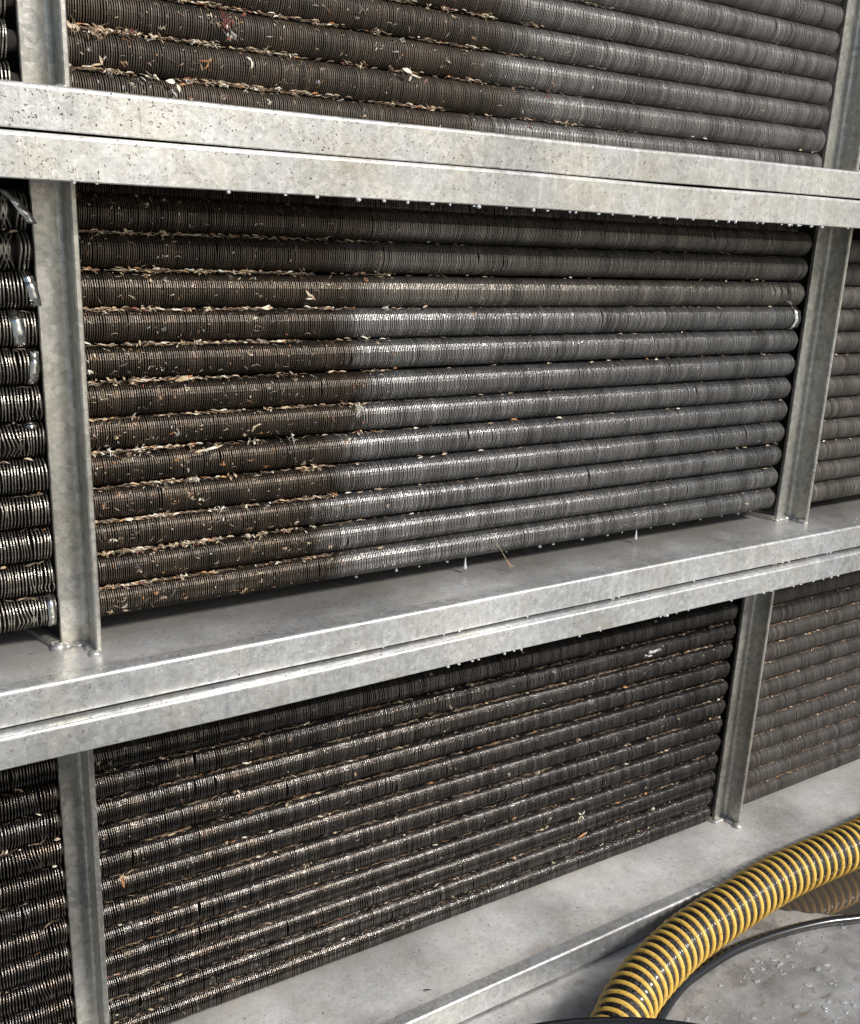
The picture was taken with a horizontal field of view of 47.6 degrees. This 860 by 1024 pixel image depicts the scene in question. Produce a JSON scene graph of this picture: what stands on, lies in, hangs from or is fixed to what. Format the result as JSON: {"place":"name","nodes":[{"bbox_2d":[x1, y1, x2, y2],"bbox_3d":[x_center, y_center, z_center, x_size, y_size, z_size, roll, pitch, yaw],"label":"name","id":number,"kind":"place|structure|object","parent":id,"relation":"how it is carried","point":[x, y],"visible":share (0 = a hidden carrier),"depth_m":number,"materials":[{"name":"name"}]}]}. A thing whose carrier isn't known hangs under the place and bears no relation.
{"place":"outdoors","nodes":[
{"label":"outdoors","id":0,"kind":"place"},
{"bbox_2d":[0,584,859,1023],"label":"plant debris","id":1,"kind":"object","parent":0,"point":[438,800],"visible":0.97,"depth_m":1.45,"materials":[{"name":"brown plant"}]},
{"bbox_2d":[534,1017,696,1023],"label":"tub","id":2,"kind":"object","parent":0,"point":[613,1020],"visible":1,"depth_m":1.05,"materials":[{"name":"plastic"}]},
{"bbox_2d":[458,909,859,1023],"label":"floor","id":3,"kind":"structure","parent":0,"point":[562,997],"depth_m":1.51,"materials":[{"name":"concrete"}]},
{"bbox_2d":[0,546,859,1023],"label":"steel frame","id":4,"kind":"object","parent":3,"relation":"on","point":[572,922],"visible":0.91,"depth_m":1.46,"materials":[{"name":"grey metal"}]},
{"bbox_2d":[0,758,57,791],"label":"finned tube","id":5,"kind":"object","parent":4,"relation":"attached to","point":[29,774],"visible":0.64,"depth_m":1.12,"materials":[{"name":"grey"}]},
{"bbox_2d":[0,779,59,821],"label":"finned tube","id":6,"kind":"object","parent":4,"relation":"attached to","point":[41,797],"visible":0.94,"depth_m":1.13,"materials":[{"name":"grey"}]},
{"bbox_2d":[0,808,61,850],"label":"finned tube","id":7,"kind":"object","parent":4,"relation":"attached to","point":[16,832],"visible":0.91,"depth_m":1.14,"materials":[{"name":"grey"}]},
{"bbox_2d":[0,833,63,879],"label":"finned tube","id":8,"kind":"object","parent":4,"relation":"attached to","point":[47,852],"visible":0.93,"depth_m":1.15,"materials":[{"name":"grey"}]},
{"bbox_2d":[0,863,65,908],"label":"finned tube","id":9,"kind":"object","parent":4,"relation":"attached to","point":[42,881],"visible":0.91,"depth_m":1.16,"materials":[{"name":"grey"}]},
{"bbox_2d":[0,889,67,935],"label":"finned tube","id":10,"kind":"object","parent":4,"relation":"attached to","point":[40,909],"visible":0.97,"depth_m":1.17,"materials":[{"name":"grey"}]},
{"bbox_2d":[0,916,69,963],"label":"finned tube","id":11,"kind":"object","parent":4,"relation":"attached to","point":[37,938],"visible":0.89,"depth_m":1.18,"materials":[{"name":"grey"}]},
{"bbox_2d":[0,943,71,990],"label":"finned tube","id":12,"kind":"object","parent":4,"relation":"attached to","point":[20,970],"visible":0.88,"depth_m":1.19,"materials":[{"name":"grey"}]},
{"bbox_2d":[0,966,73,1017],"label":"finned tube","id":13,"kind":"object","parent":4,"relation":"attached to","point":[40,990],"visible":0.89,"depth_m":1.20,"materials":[{"name":"grey"}]},
{"bbox_2d":[0,992,74,1023],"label":"finned tube","id":14,"kind":"object","parent":4,"relation":"attached to","point":[55,1010],"visible":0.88,"depth_m":1.22,"materials":[{"name":"grey"}]},
{"bbox_2d":[56,1017,75,1023],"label":"finned tube","id":15,"kind":"object","parent":4,"relation":"attached to","point":[70,1021],"visible":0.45,"depth_m":1.24,"materials":[{"name":"grey"}]},
{"bbox_2d":[108,788,712,1022],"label":"finned tube","id":16,"kind":"object","parent":4,"relation":"attached to","point":[193,980],"visible":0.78,"depth_m":1.47,"materials":[{"name":"grey"}]},
{"bbox_2d":[110,805,710,1023],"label":"finned tube","id":17,"kind":"object","parent":4,"relation":"on","point":[275,973],"visible":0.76,"depth_m":1.50,"materials":[{"name":"grey"}]},
{"bbox_2d":[107,770,715,998],"bbox_3d":[0.054,0.556,1.552,1.133,0.038,0.038,-7,18,-31],"label":"finned tube","id":18,"kind":"object","parent":4,"relation":"attached to","point":[160,969],"visible":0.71,"depth_m":1.46,"materials":[{"name":"grey"}]},
{"bbox_2d":[106,753,717,975],"bbox_3d":[0.056,0.521,1.542,1.133,0.039,0.038,-7,18,-31],"label":"finned tube","id":19,"kind":"object","parent":4,"relation":"attached to","point":[179,939],"visible":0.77,"depth_m":1.45,"materials":[{"name":"grey"}]},
{"bbox_2d":[102,717,722,926],"bbox_3d":[0.058,0.449,1.522,1.133,0.038,0.038,-7,19,-31],"label":"finned tube","id":20,"kind":"object","parent":4,"relation":"attached to","point":[137,904],"visible":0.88,"depth_m":1.43,"materials":[{"name":"grey"}]},
{"bbox_2d":[104,734,720,951],"bbox_3d":[0.057,0.484,1.531,1.133,0.039,0.038,-7,18,-31],"label":"finned tube","id":21,"kind":"object","parent":4,"relation":"attached to","point":[212,904],"visible":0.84,"depth_m":1.44,"materials":[{"name":"grey"}]},
{"bbox_2d":[99,678,727,877],"bbox_3d":[0.062,0.378,1.501,1.133,0.037,0.038,-7,19,-31],"label":"finned tube","id":22,"kind":"object","parent":4,"relation":"attached to","point":[124,857],"visible":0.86,"depth_m":1.40,"materials":[{"name":"grey"}]},
{"bbox_2d":[101,698,725,901],"bbox_3d":[0.060,0.413,1.511,1.133,0.039,0.038,-7,19,-31],"label":"finned tube","id":23,"kind":"object","parent":4,"relation":"attached to","point":[157,874],"visible":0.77,"depth_m":1.42,"materials":[{"name":"grey"}]},
{"bbox_2d":[98,659,729,850],"bbox_3d":[0.062,0.341,1.491,1.133,0.038,0.038,-7,19,-31],"label":"finned tube","id":24,"kind":"object","parent":4,"relation":"attached to","point":[161,821],"visible":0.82,"depth_m":1.40,"materials":[{"name":"grey"}]},
{"bbox_2d":[96,640,732,824],"bbox_3d":[0.064,0.306,1.481,1.133,0.039,0.038,-7,19,-31],"label":"finned tube","id":25,"kind":"object","parent":4,"relation":"attached to","point":[139,801],"visible":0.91,"depth_m":1.38,"materials":[{"name":"grey"}]},
{"bbox_2d":[94,621,735,798],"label":"finned tube","id":26,"kind":"object","parent":4,"relation":"attached to","point":[120,779],"visible":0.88,"depth_m":1.38,"materials":[{"name":"grey"}]},
{"bbox_2d":[93,601,737,771],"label":"finned tube","id":27,"kind":"object","parent":4,"relation":"attached to","point":[248,724],"visible":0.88,"depth_m":1.38,"materials":[{"name":"grey"}]},
{"bbox_2d":[0,129,859,728],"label":"steel frame","id":28,"kind":"object","parent":4,"relation":"on","point":[226,637],"visible":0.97,"depth_m":1.14,"materials":[{"name":"grey metal"}]},
{"bbox_2d":[0,309,38,348],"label":"finned tube","id":29,"kind":"object","parent":28,"relation":"attached to","point":[18,329],"visible":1,"depth_m":0.96,"materials":[{"name":"grey"}]},
{"bbox_2d":[0,347,41,385],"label":"finned tube","id":30,"kind":"object","parent":28,"relation":"attached to","point":[20,367],"visible":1,"depth_m":0.97,"materials":[{"name":"grey"}]},
{"bbox_2d":[0,269,41,308],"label":"finned tube","id":31,"kind":"object","parent":28,"relation":"attached to","point":[18,288],"visible":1,"depth_m":0.95,"materials":[{"name":"grey"}]},
{"bbox_2d":[0,230,33,270],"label":"finned tube","id":32,"kind":"object","parent":31,"relation":"on","point":[16,250],"visible":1,"depth_m":0.94,"materials":[{"name":"grey"}]},
{"bbox_2d":[0,188,36,230],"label":"finned tube","id":33,"kind":"object","parent":32,"relation":"on","point":[15,212],"visible":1,"depth_m":0.93,"materials":[{"name":"grey"}]},
{"bbox_2d":[0,384,43,422],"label":"finned tube","id":34,"kind":"object","parent":28,"relation":"attached to","point":[19,403],"visible":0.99,"depth_m":0.98,"materials":[{"name":"grey"}]},
{"bbox_2d":[0,420,46,458],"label":"finned tube","id":35,"kind":"object","parent":28,"relation":"attached to","point":[24,438],"visible":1,"depth_m":0.99,"materials":[{"name":"grey"}]},
{"bbox_2d":[0,456,48,494],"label":"finned tube","id":36,"kind":"object","parent":28,"relation":"attached to","point":[20,475],"visible":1,"depth_m":1.00,"materials":[{"name":"grey"}]},
{"bbox_2d":[0,491,51,530],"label":"finned tube","id":37,"kind":"object","parent":28,"relation":"attached to","point":[24,511],"visible":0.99,"depth_m":1.01,"materials":[{"name":"grey"}]},
{"bbox_2d":[0,591,57,632],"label":"finned tube","id":38,"kind":"object","parent":28,"relation":"on","point":[39,610],"visible":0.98,"depth_m":1.04,"materials":[{"name":"grey"}]},
{"bbox_2d":[0,558,55,599],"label":"finned tube","id":39,"kind":"object","parent":38,"relation":"on","point":[35,577],"visible":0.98,"depth_m":1.03,"materials":[{"name":"grey"}]},
{"bbox_2d":[0,525,53,564],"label":"finned tube","id":40,"kind":"object","parent":39,"relation":"on","point":[21,545],"visible":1,"depth_m":1.02,"materials":[{"name":"grey"}]},
{"bbox_2d":[0,0,859,200],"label":"steel frame","id":41,"kind":"object","parent":28,"relation":"on","point":[39,60],"visible":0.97,"depth_m":1.04,"materials":[{"name":"grey metal"}]},
{"bbox_2d":[0,61,20,81],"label":"finned tube","id":42,"kind":"object","parent":41,"relation":"on","point":[6,73],"visible":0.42,"depth_m":0.90,"materials":[{"name":"grey"}]},
{"bbox_2d":[0,18,17,60],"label":"finned tube","id":43,"kind":"object","parent":42,"relation":"on","point":[8,40],"visible":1,"depth_m":0.89,"materials":[{"name":"grey"}]},
{"bbox_2d":[0,0,14,18],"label":"finned tube","id":44,"kind":"object","parent":43,"relation":"on","point":[7,4],"visible":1,"depth_m":0.89,"materials":[{"name":"grey"}]},
{"bbox_2d":[67,16,79,32],"bbox_3d":[-0.334,-0.453,0.907,0.016,0.019,0.008,-8,19,-31],"label":"tan tuft","id":45,"kind":"object","parent":41,"relation":"attached to","point":[69,25],"visible":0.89,"depth_m":0.91,"materials":[{"name":"beige plant"}]},
{"bbox_2d":[69,69,822,167],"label":"finned tube","id":46,"kind":"object","parent":41,"relation":"on","point":[282,101],"visible":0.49,"depth_m":1.13,"materials":[{"name":"grey"}]},
{"bbox_2d":[166,79,185,96],"bbox_3d":[-0.252,-0.421,0.969,0.022,0.017,0.003,-8,19,-31],"label":"white petal","id":47,"kind":"object","parent":46,"relation":"on","point":[171,81],"visible":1,"depth_m":0.97,"materials":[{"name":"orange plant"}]},
{"bbox_2d":[0,0,854,224],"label":"plant debris","id":48,"kind":"object","parent":46,"relation":"on","point":[220,83],"visible":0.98,"depth_m":1.01,"materials":[{"name":"orange plant"}]},
{"bbox_2d":[67,28,825,152],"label":"finned tube","id":49,"kind":"object","parent":46,"relation":"on","point":[471,98],"visible":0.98,"depth_m":1.11,"materials":[{"name":"grey metal"}]},
{"bbox_2d":[86,23,107,43],"bbox_3d":[-0.315,-0.453,0.921,0.023,0.020,0.010,-8,19,-31],"label":"fuzzy tuft","id":50,"kind":"object","parent":49,"relation":"on","point":[93,31],"visible":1,"depth_m":0.92,"materials":[{"name":"beige plant"}]},
{"bbox_2d":[402,68,420,80],"bbox_3d":[-0.020,-0.491,1.096,0.026,0.014,0.004,-8,19,-31],"label":"winged seed","id":51,"kind":"object","parent":49,"relation":"on","point":[407,70],"visible":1,"depth_m":1.09,"materials":[{"name":"beige plant"}]},
{"bbox_2d":[66,0,828,128],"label":"finned tube","id":52,"kind":"object","parent":49,"relation":"on","point":[418,57],"visible":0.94,"depth_m":1.11,"materials":[{"name":"grey metal"}]},
{"bbox_2d":[216,7,238,41],"bbox_3d":[-0.204,-0.491,0.981,0.024,0.032,0.012,-2,17,-16],"label":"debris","id":53,"kind":"object","parent":52,"relation":"on","point":[226,27],"visible":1,"depth_m":0.98,"materials":[{"name":"grey plant"}]},
{"bbox_2d":[162,0,832,104],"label":"finned tube","id":54,"kind":"object","parent":52,"relation":"on","point":[499,37],"visible":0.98,"depth_m":1.18,"materials":[{"name":"grey"}]},
{"bbox_2d":[386,0,836,80],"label":"finned tube","id":55,"kind":"object","parent":54,"relation":"on","point":[571,18],"visible":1,"depth_m":1.26,"materials":[{"name":"grey"}]},
{"bbox_2d":[562,0,839,55],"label":"finned tube","id":56,"kind":"object","parent":41,"relation":"in","point":[713,17],"visible":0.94,"depth_m":1.33,"materials":[{"name":"grey"}]},
{"bbox_2d":[701,0,843,30],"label":"finned tube","id":57,"kind":"object","parent":41,"relation":"attached to","point":[822,14],"visible":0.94,"depth_m":1.39,"materials":[{"name":"grey"}]},
{"bbox_2d":[819,0,842,4],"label":"finned tube","id":58,"kind":"object","parent":41,"relation":"in","point":[835,2],"visible":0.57,"depth_m":1.43,"materials":[{"name":"grey"}]},
{"bbox_2d":[98,487,774,616],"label":"finned tube","id":59,"kind":"object","parent":28,"relation":"on","point":[404,553],"visible":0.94,"depth_m":1.28,"materials":[{"name":"grey"}]},
{"bbox_2d":[97,466,777,584],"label":"finned tube","id":60,"kind":"object","parent":59,"relation":"on","point":[382,529],"visible":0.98,"depth_m":1.27,"materials":[{"name":"grey"}]},
{"bbox_2d":[95,444,781,551],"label":"finned tube","id":61,"kind":"object","parent":60,"relation":"on","point":[375,502],"visible":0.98,"depth_m":1.26,"materials":[{"name":"grey"}]},
{"bbox_2d":[76,182,798,231],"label":"finned tube","id":62,"kind":"object","parent":28,"relation":"attached to","point":[290,198],"visible":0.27,"depth_m":1.18,"materials":[{"name":"grey"}]},
{"bbox_2d":[93,421,784,519],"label":"finned tube","id":63,"kind":"object","parent":28,"relation":"attached to","point":[390,472],"visible":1,"depth_m":1.24,"materials":[{"name":"grey"}]},
{"bbox_2d":[91,399,787,485],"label":"finned tube","id":64,"kind":"object","parent":63,"relation":"on","point":[398,442],"visible":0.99,"depth_m":1.23,"materials":[{"name":"grey"}]},
{"bbox_2d":[0,193,857,751],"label":"plant debris","id":65,"kind":"object","parent":64,"relation":"on","point":[154,447],"visible":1,"depth_m":1.08,"materials":[{"name":"orange plant"}]},
{"bbox_2d":[175,375,191,381],"bbox_3d":[-0.264,-0.143,1.046,0.021,0.006,0.004,-8,19,-31],"label":"orange leaf","id":66,"kind":"object","parent":65,"relation":"on","point":[182,378],"visible":1,"depth_m":1.04,"materials":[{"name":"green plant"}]},
{"bbox_2d":[195,444,223,452],"bbox_3d":[-0.245,-0.070,1.082,0.034,0.007,0.004,-8,19,-31],"label":"split leaf","id":67,"kind":"object","parent":65,"relation":"on","point":[207,449],"visible":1,"depth_m":1.08,"materials":[{"name":"beige plant"}]},
{"bbox_2d":[89,376,790,449],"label":"finned tube","id":68,"kind":"object","parent":64,"relation":"on","point":[404,412],"visible":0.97,"depth_m":1.23,"materials":[{"name":"grey"}]},
{"bbox_2d":[355,402,364,417],"bbox_3d":[-0.085,-0.122,1.174,0.016,0.022,0.010,-8,19,-31],"label":"lint clump","id":69,"kind":"object","parent":68,"relation":"on","point":[359,406],"visible":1,"depth_m":1.17,"materials":[{"name":"beige fabric"}]},
{"bbox_2d":[87,353,794,417],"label":"finned tube","id":70,"kind":"object","parent":28,"relation":"attached to","point":[310,388],"visible":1,"depth_m":1.21,"materials":[{"name":"grey"}]},
{"bbox_2d":[85,329,797,379],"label":"finned tube","id":71,"kind":"object","parent":28,"relation":"in","point":[371,353],"visible":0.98,"depth_m":1.20,"materials":[{"name":"grey"}]},
{"bbox_2d":[83,305,800,342],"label":"finned tube","id":72,"kind":"object","parent":71,"relation":"on","point":[435,321],"visible":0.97,"depth_m":1.19,"materials":[{"name":"grey"}]},
{"bbox_2d":[78,230,807,280],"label":"finned tube","id":73,"kind":"object","parent":28,"relation":"attached to","point":[332,255],"visible":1,"depth_m":1.17,"materials":[{"name":"grey metal"}]},
{"bbox_2d":[76,191,811,255],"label":"finned tube","id":74,"kind":"object","parent":73,"relation":"on","point":[240,218],"visible":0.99,"depth_m":1.15,"materials":[{"name":"grey metal"}]},
{"bbox_2d":[81,271,804,307],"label":"finned tube","id":75,"kind":"object","parent":28,"relation":"attached to","point":[104,289],"visible":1,"depth_m":1.18,"materials":[{"name":"grey"}]},
{"bbox_2d":[811,475,859,501],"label":"finned tube","id":76,"kind":"object","parent":28,"relation":"on","point":[837,488],"visible":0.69,"depth_m":1.74,"materials":[{"name":"grey"}]},
{"bbox_2d":[814,455,859,481],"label":"finned tube","id":77,"kind":"object","parent":76,"relation":"on","point":[829,469],"visible":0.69,"depth_m":1.72,"materials":[{"name":"grey"}]},
{"bbox_2d":[817,436,859,460],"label":"finned tube","id":78,"kind":"object","parent":28,"relation":"attached to","point":[843,447],"visible":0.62,"depth_m":1.71,"materials":[{"name":"grey"}]},
{"bbox_2d":[821,415,859,439],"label":"finned tube","id":79,"kind":"object","parent":28,"relation":"attached to","point":[840,427],"visible":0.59,"depth_m":1.70,"materials":[{"name":"grey"}]},
{"bbox_2d":[824,395,859,418],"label":"finned tube","id":80,"kind":"object","parent":79,"relation":"on","point":[841,406],"visible":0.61,"depth_m":1.69,"materials":[{"name":"grey"}]},
{"bbox_2d":[827,374,859,396],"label":"finned tube","id":81,"kind":"object","parent":28,"relation":"attached to","point":[846,385],"visible":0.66,"depth_m":1.67,"materials":[{"name":"grey"}]},
{"bbox_2d":[830,353,859,375],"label":"finned tube","id":82,"kind":"object","parent":28,"relation":"attached to","point":[844,364],"visible":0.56,"depth_m":1.66,"materials":[{"name":"grey"}]},
{"bbox_2d":[834,331,859,353],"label":"finned tube","id":83,"kind":"object","parent":82,"relation":"on","point":[847,341],"visible":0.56,"depth_m":1.65,"materials":[{"name":"grey"}]},
{"bbox_2d":[837,309,859,330],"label":"finned tube","id":84,"kind":"object","parent":28,"relation":"attached to","point":[849,319],"visible":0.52,"depth_m":1.64,"materials":[{"name":"grey"}]},
{"bbox_2d":[841,286,859,308],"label":"finned tube","id":85,"kind":"object","parent":28,"relation":"attached to","point":[851,298],"visible":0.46,"depth_m":1.62,"materials":[{"name":"grey"}]},
{"bbox_2d":[844,263,859,285],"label":"finned tube","id":86,"kind":"object","parent":85,"relation":"on","point":[852,278],"visible":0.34,"depth_m":1.61,"materials":[{"name":"grey"}]},
{"bbox_2d":[848,240,859,262],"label":"finned tube","id":87,"kind":"object","parent":86,"relation":"on","point":[854,255],"visible":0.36,"depth_m":1.59,"materials":[{"name":"grey"}]},
{"bbox_2d":[743,744,859,804],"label":"finned tube","id":88,"kind":"object","parent":4,"relation":"on","point":[788,779],"visible":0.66,"depth_m":1.99,"materials":[{"name":"grey"}]},
{"bbox_2d":[745,730,859,787],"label":"finned tube","id":89,"kind":"object","parent":4,"relation":"in","point":[802,758],"visible":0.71,"depth_m":1.97,"materials":[{"name":"grey"}]},
{"bbox_2d":[748,714,859,769],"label":"finned tube","id":90,"kind":"object","parent":4,"relation":"in","point":[795,745],"visible":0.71,"depth_m":1.96,"materials":[{"name":"grey"}]},
{"bbox_2d":[751,698,859,751],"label":"finned tube","id":91,"kind":"object","parent":4,"relation":"in","point":[781,733],"visible":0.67,"depth_m":1.95,"materials":[{"name":"grey"}]},
{"bbox_2d":[753,683,859,734],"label":"finned tube","id":92,"kind":"object","parent":4,"relation":"attached to","point":[777,718],"visible":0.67,"depth_m":1.94,"materials":[{"name":"grey"}]},
{"bbox_2d":[756,667,859,716],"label":"finned tube","id":93,"kind":"object","parent":4,"relation":"in","point":[796,695],"visible":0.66,"depth_m":1.92,"materials":[{"name":"grey"}]},
{"bbox_2d":[759,651,859,697],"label":"finned tube","id":94,"kind":"object","parent":4,"relation":"in","point":[819,671],"visible":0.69,"depth_m":1.91,"materials":[{"name":"grey"}]},
{"bbox_2d":[761,634,859,679],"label":"finned tube","id":95,"kind":"object","parent":4,"relation":"attached to","point":[800,660],"visible":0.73,"depth_m":1.90,"materials":[{"name":"grey"}]},
{"bbox_2d":[764,618,859,661],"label":"finned tube","id":96,"kind":"object","parent":4,"relation":"in","point":[806,641],"visible":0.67,"depth_m":1.88,"materials":[{"name":"grey"}]},
{"bbox_2d":[767,601,859,642],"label":"finned tube","id":97,"kind":"object","parent":4,"relation":"in","point":[836,615],"visible":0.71,"depth_m":1.87,"materials":[{"name":"grey"}]},
{"bbox_2d":[770,584,859,623],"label":"finned tube","id":98,"kind":"object","parent":4,"relation":"in","point":[817,603],"visible":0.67,"depth_m":1.86,"materials":[{"name":"grey"}]},
{"bbox_2d":[773,570,859,604],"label":"finned tube","id":99,"kind":"object","parent":4,"relation":"attached to","point":[786,594],"visible":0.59,"depth_m":1.84,"materials":[{"name":"grey"}]},
{"bbox_2d":[590,816,859,1017],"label":"suction hose","id":100,"kind":"object","parent":3,"relation":"on","point":[661,963],"visible":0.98,"depth_m":1.58,"materials":[{"name":"plastic"}]},
{"bbox_2d":[656,913,859,1018],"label":"rubber cable","id":101,"kind":"object","parent":3,"relation":"on","point":[712,963],"visible":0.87,"depth_m":1.60,"materials":[{"name":"black plastic"}]},
{"bbox_2d":[676,925,859,1023],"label":"water beads","id":102,"kind":"object","parent":3,"relation":"on","point":[806,984],"visible":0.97,"depth_m":1.53,"materials":[{"name":"white"}]},
{"bbox_2d":[779,868,859,914],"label":"puddle","id":103,"kind":"object","parent":3,"relation":"on","point":[840,895],"visible":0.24,"depth_m":1.73,"materials":[{"name":"brown liquid"}]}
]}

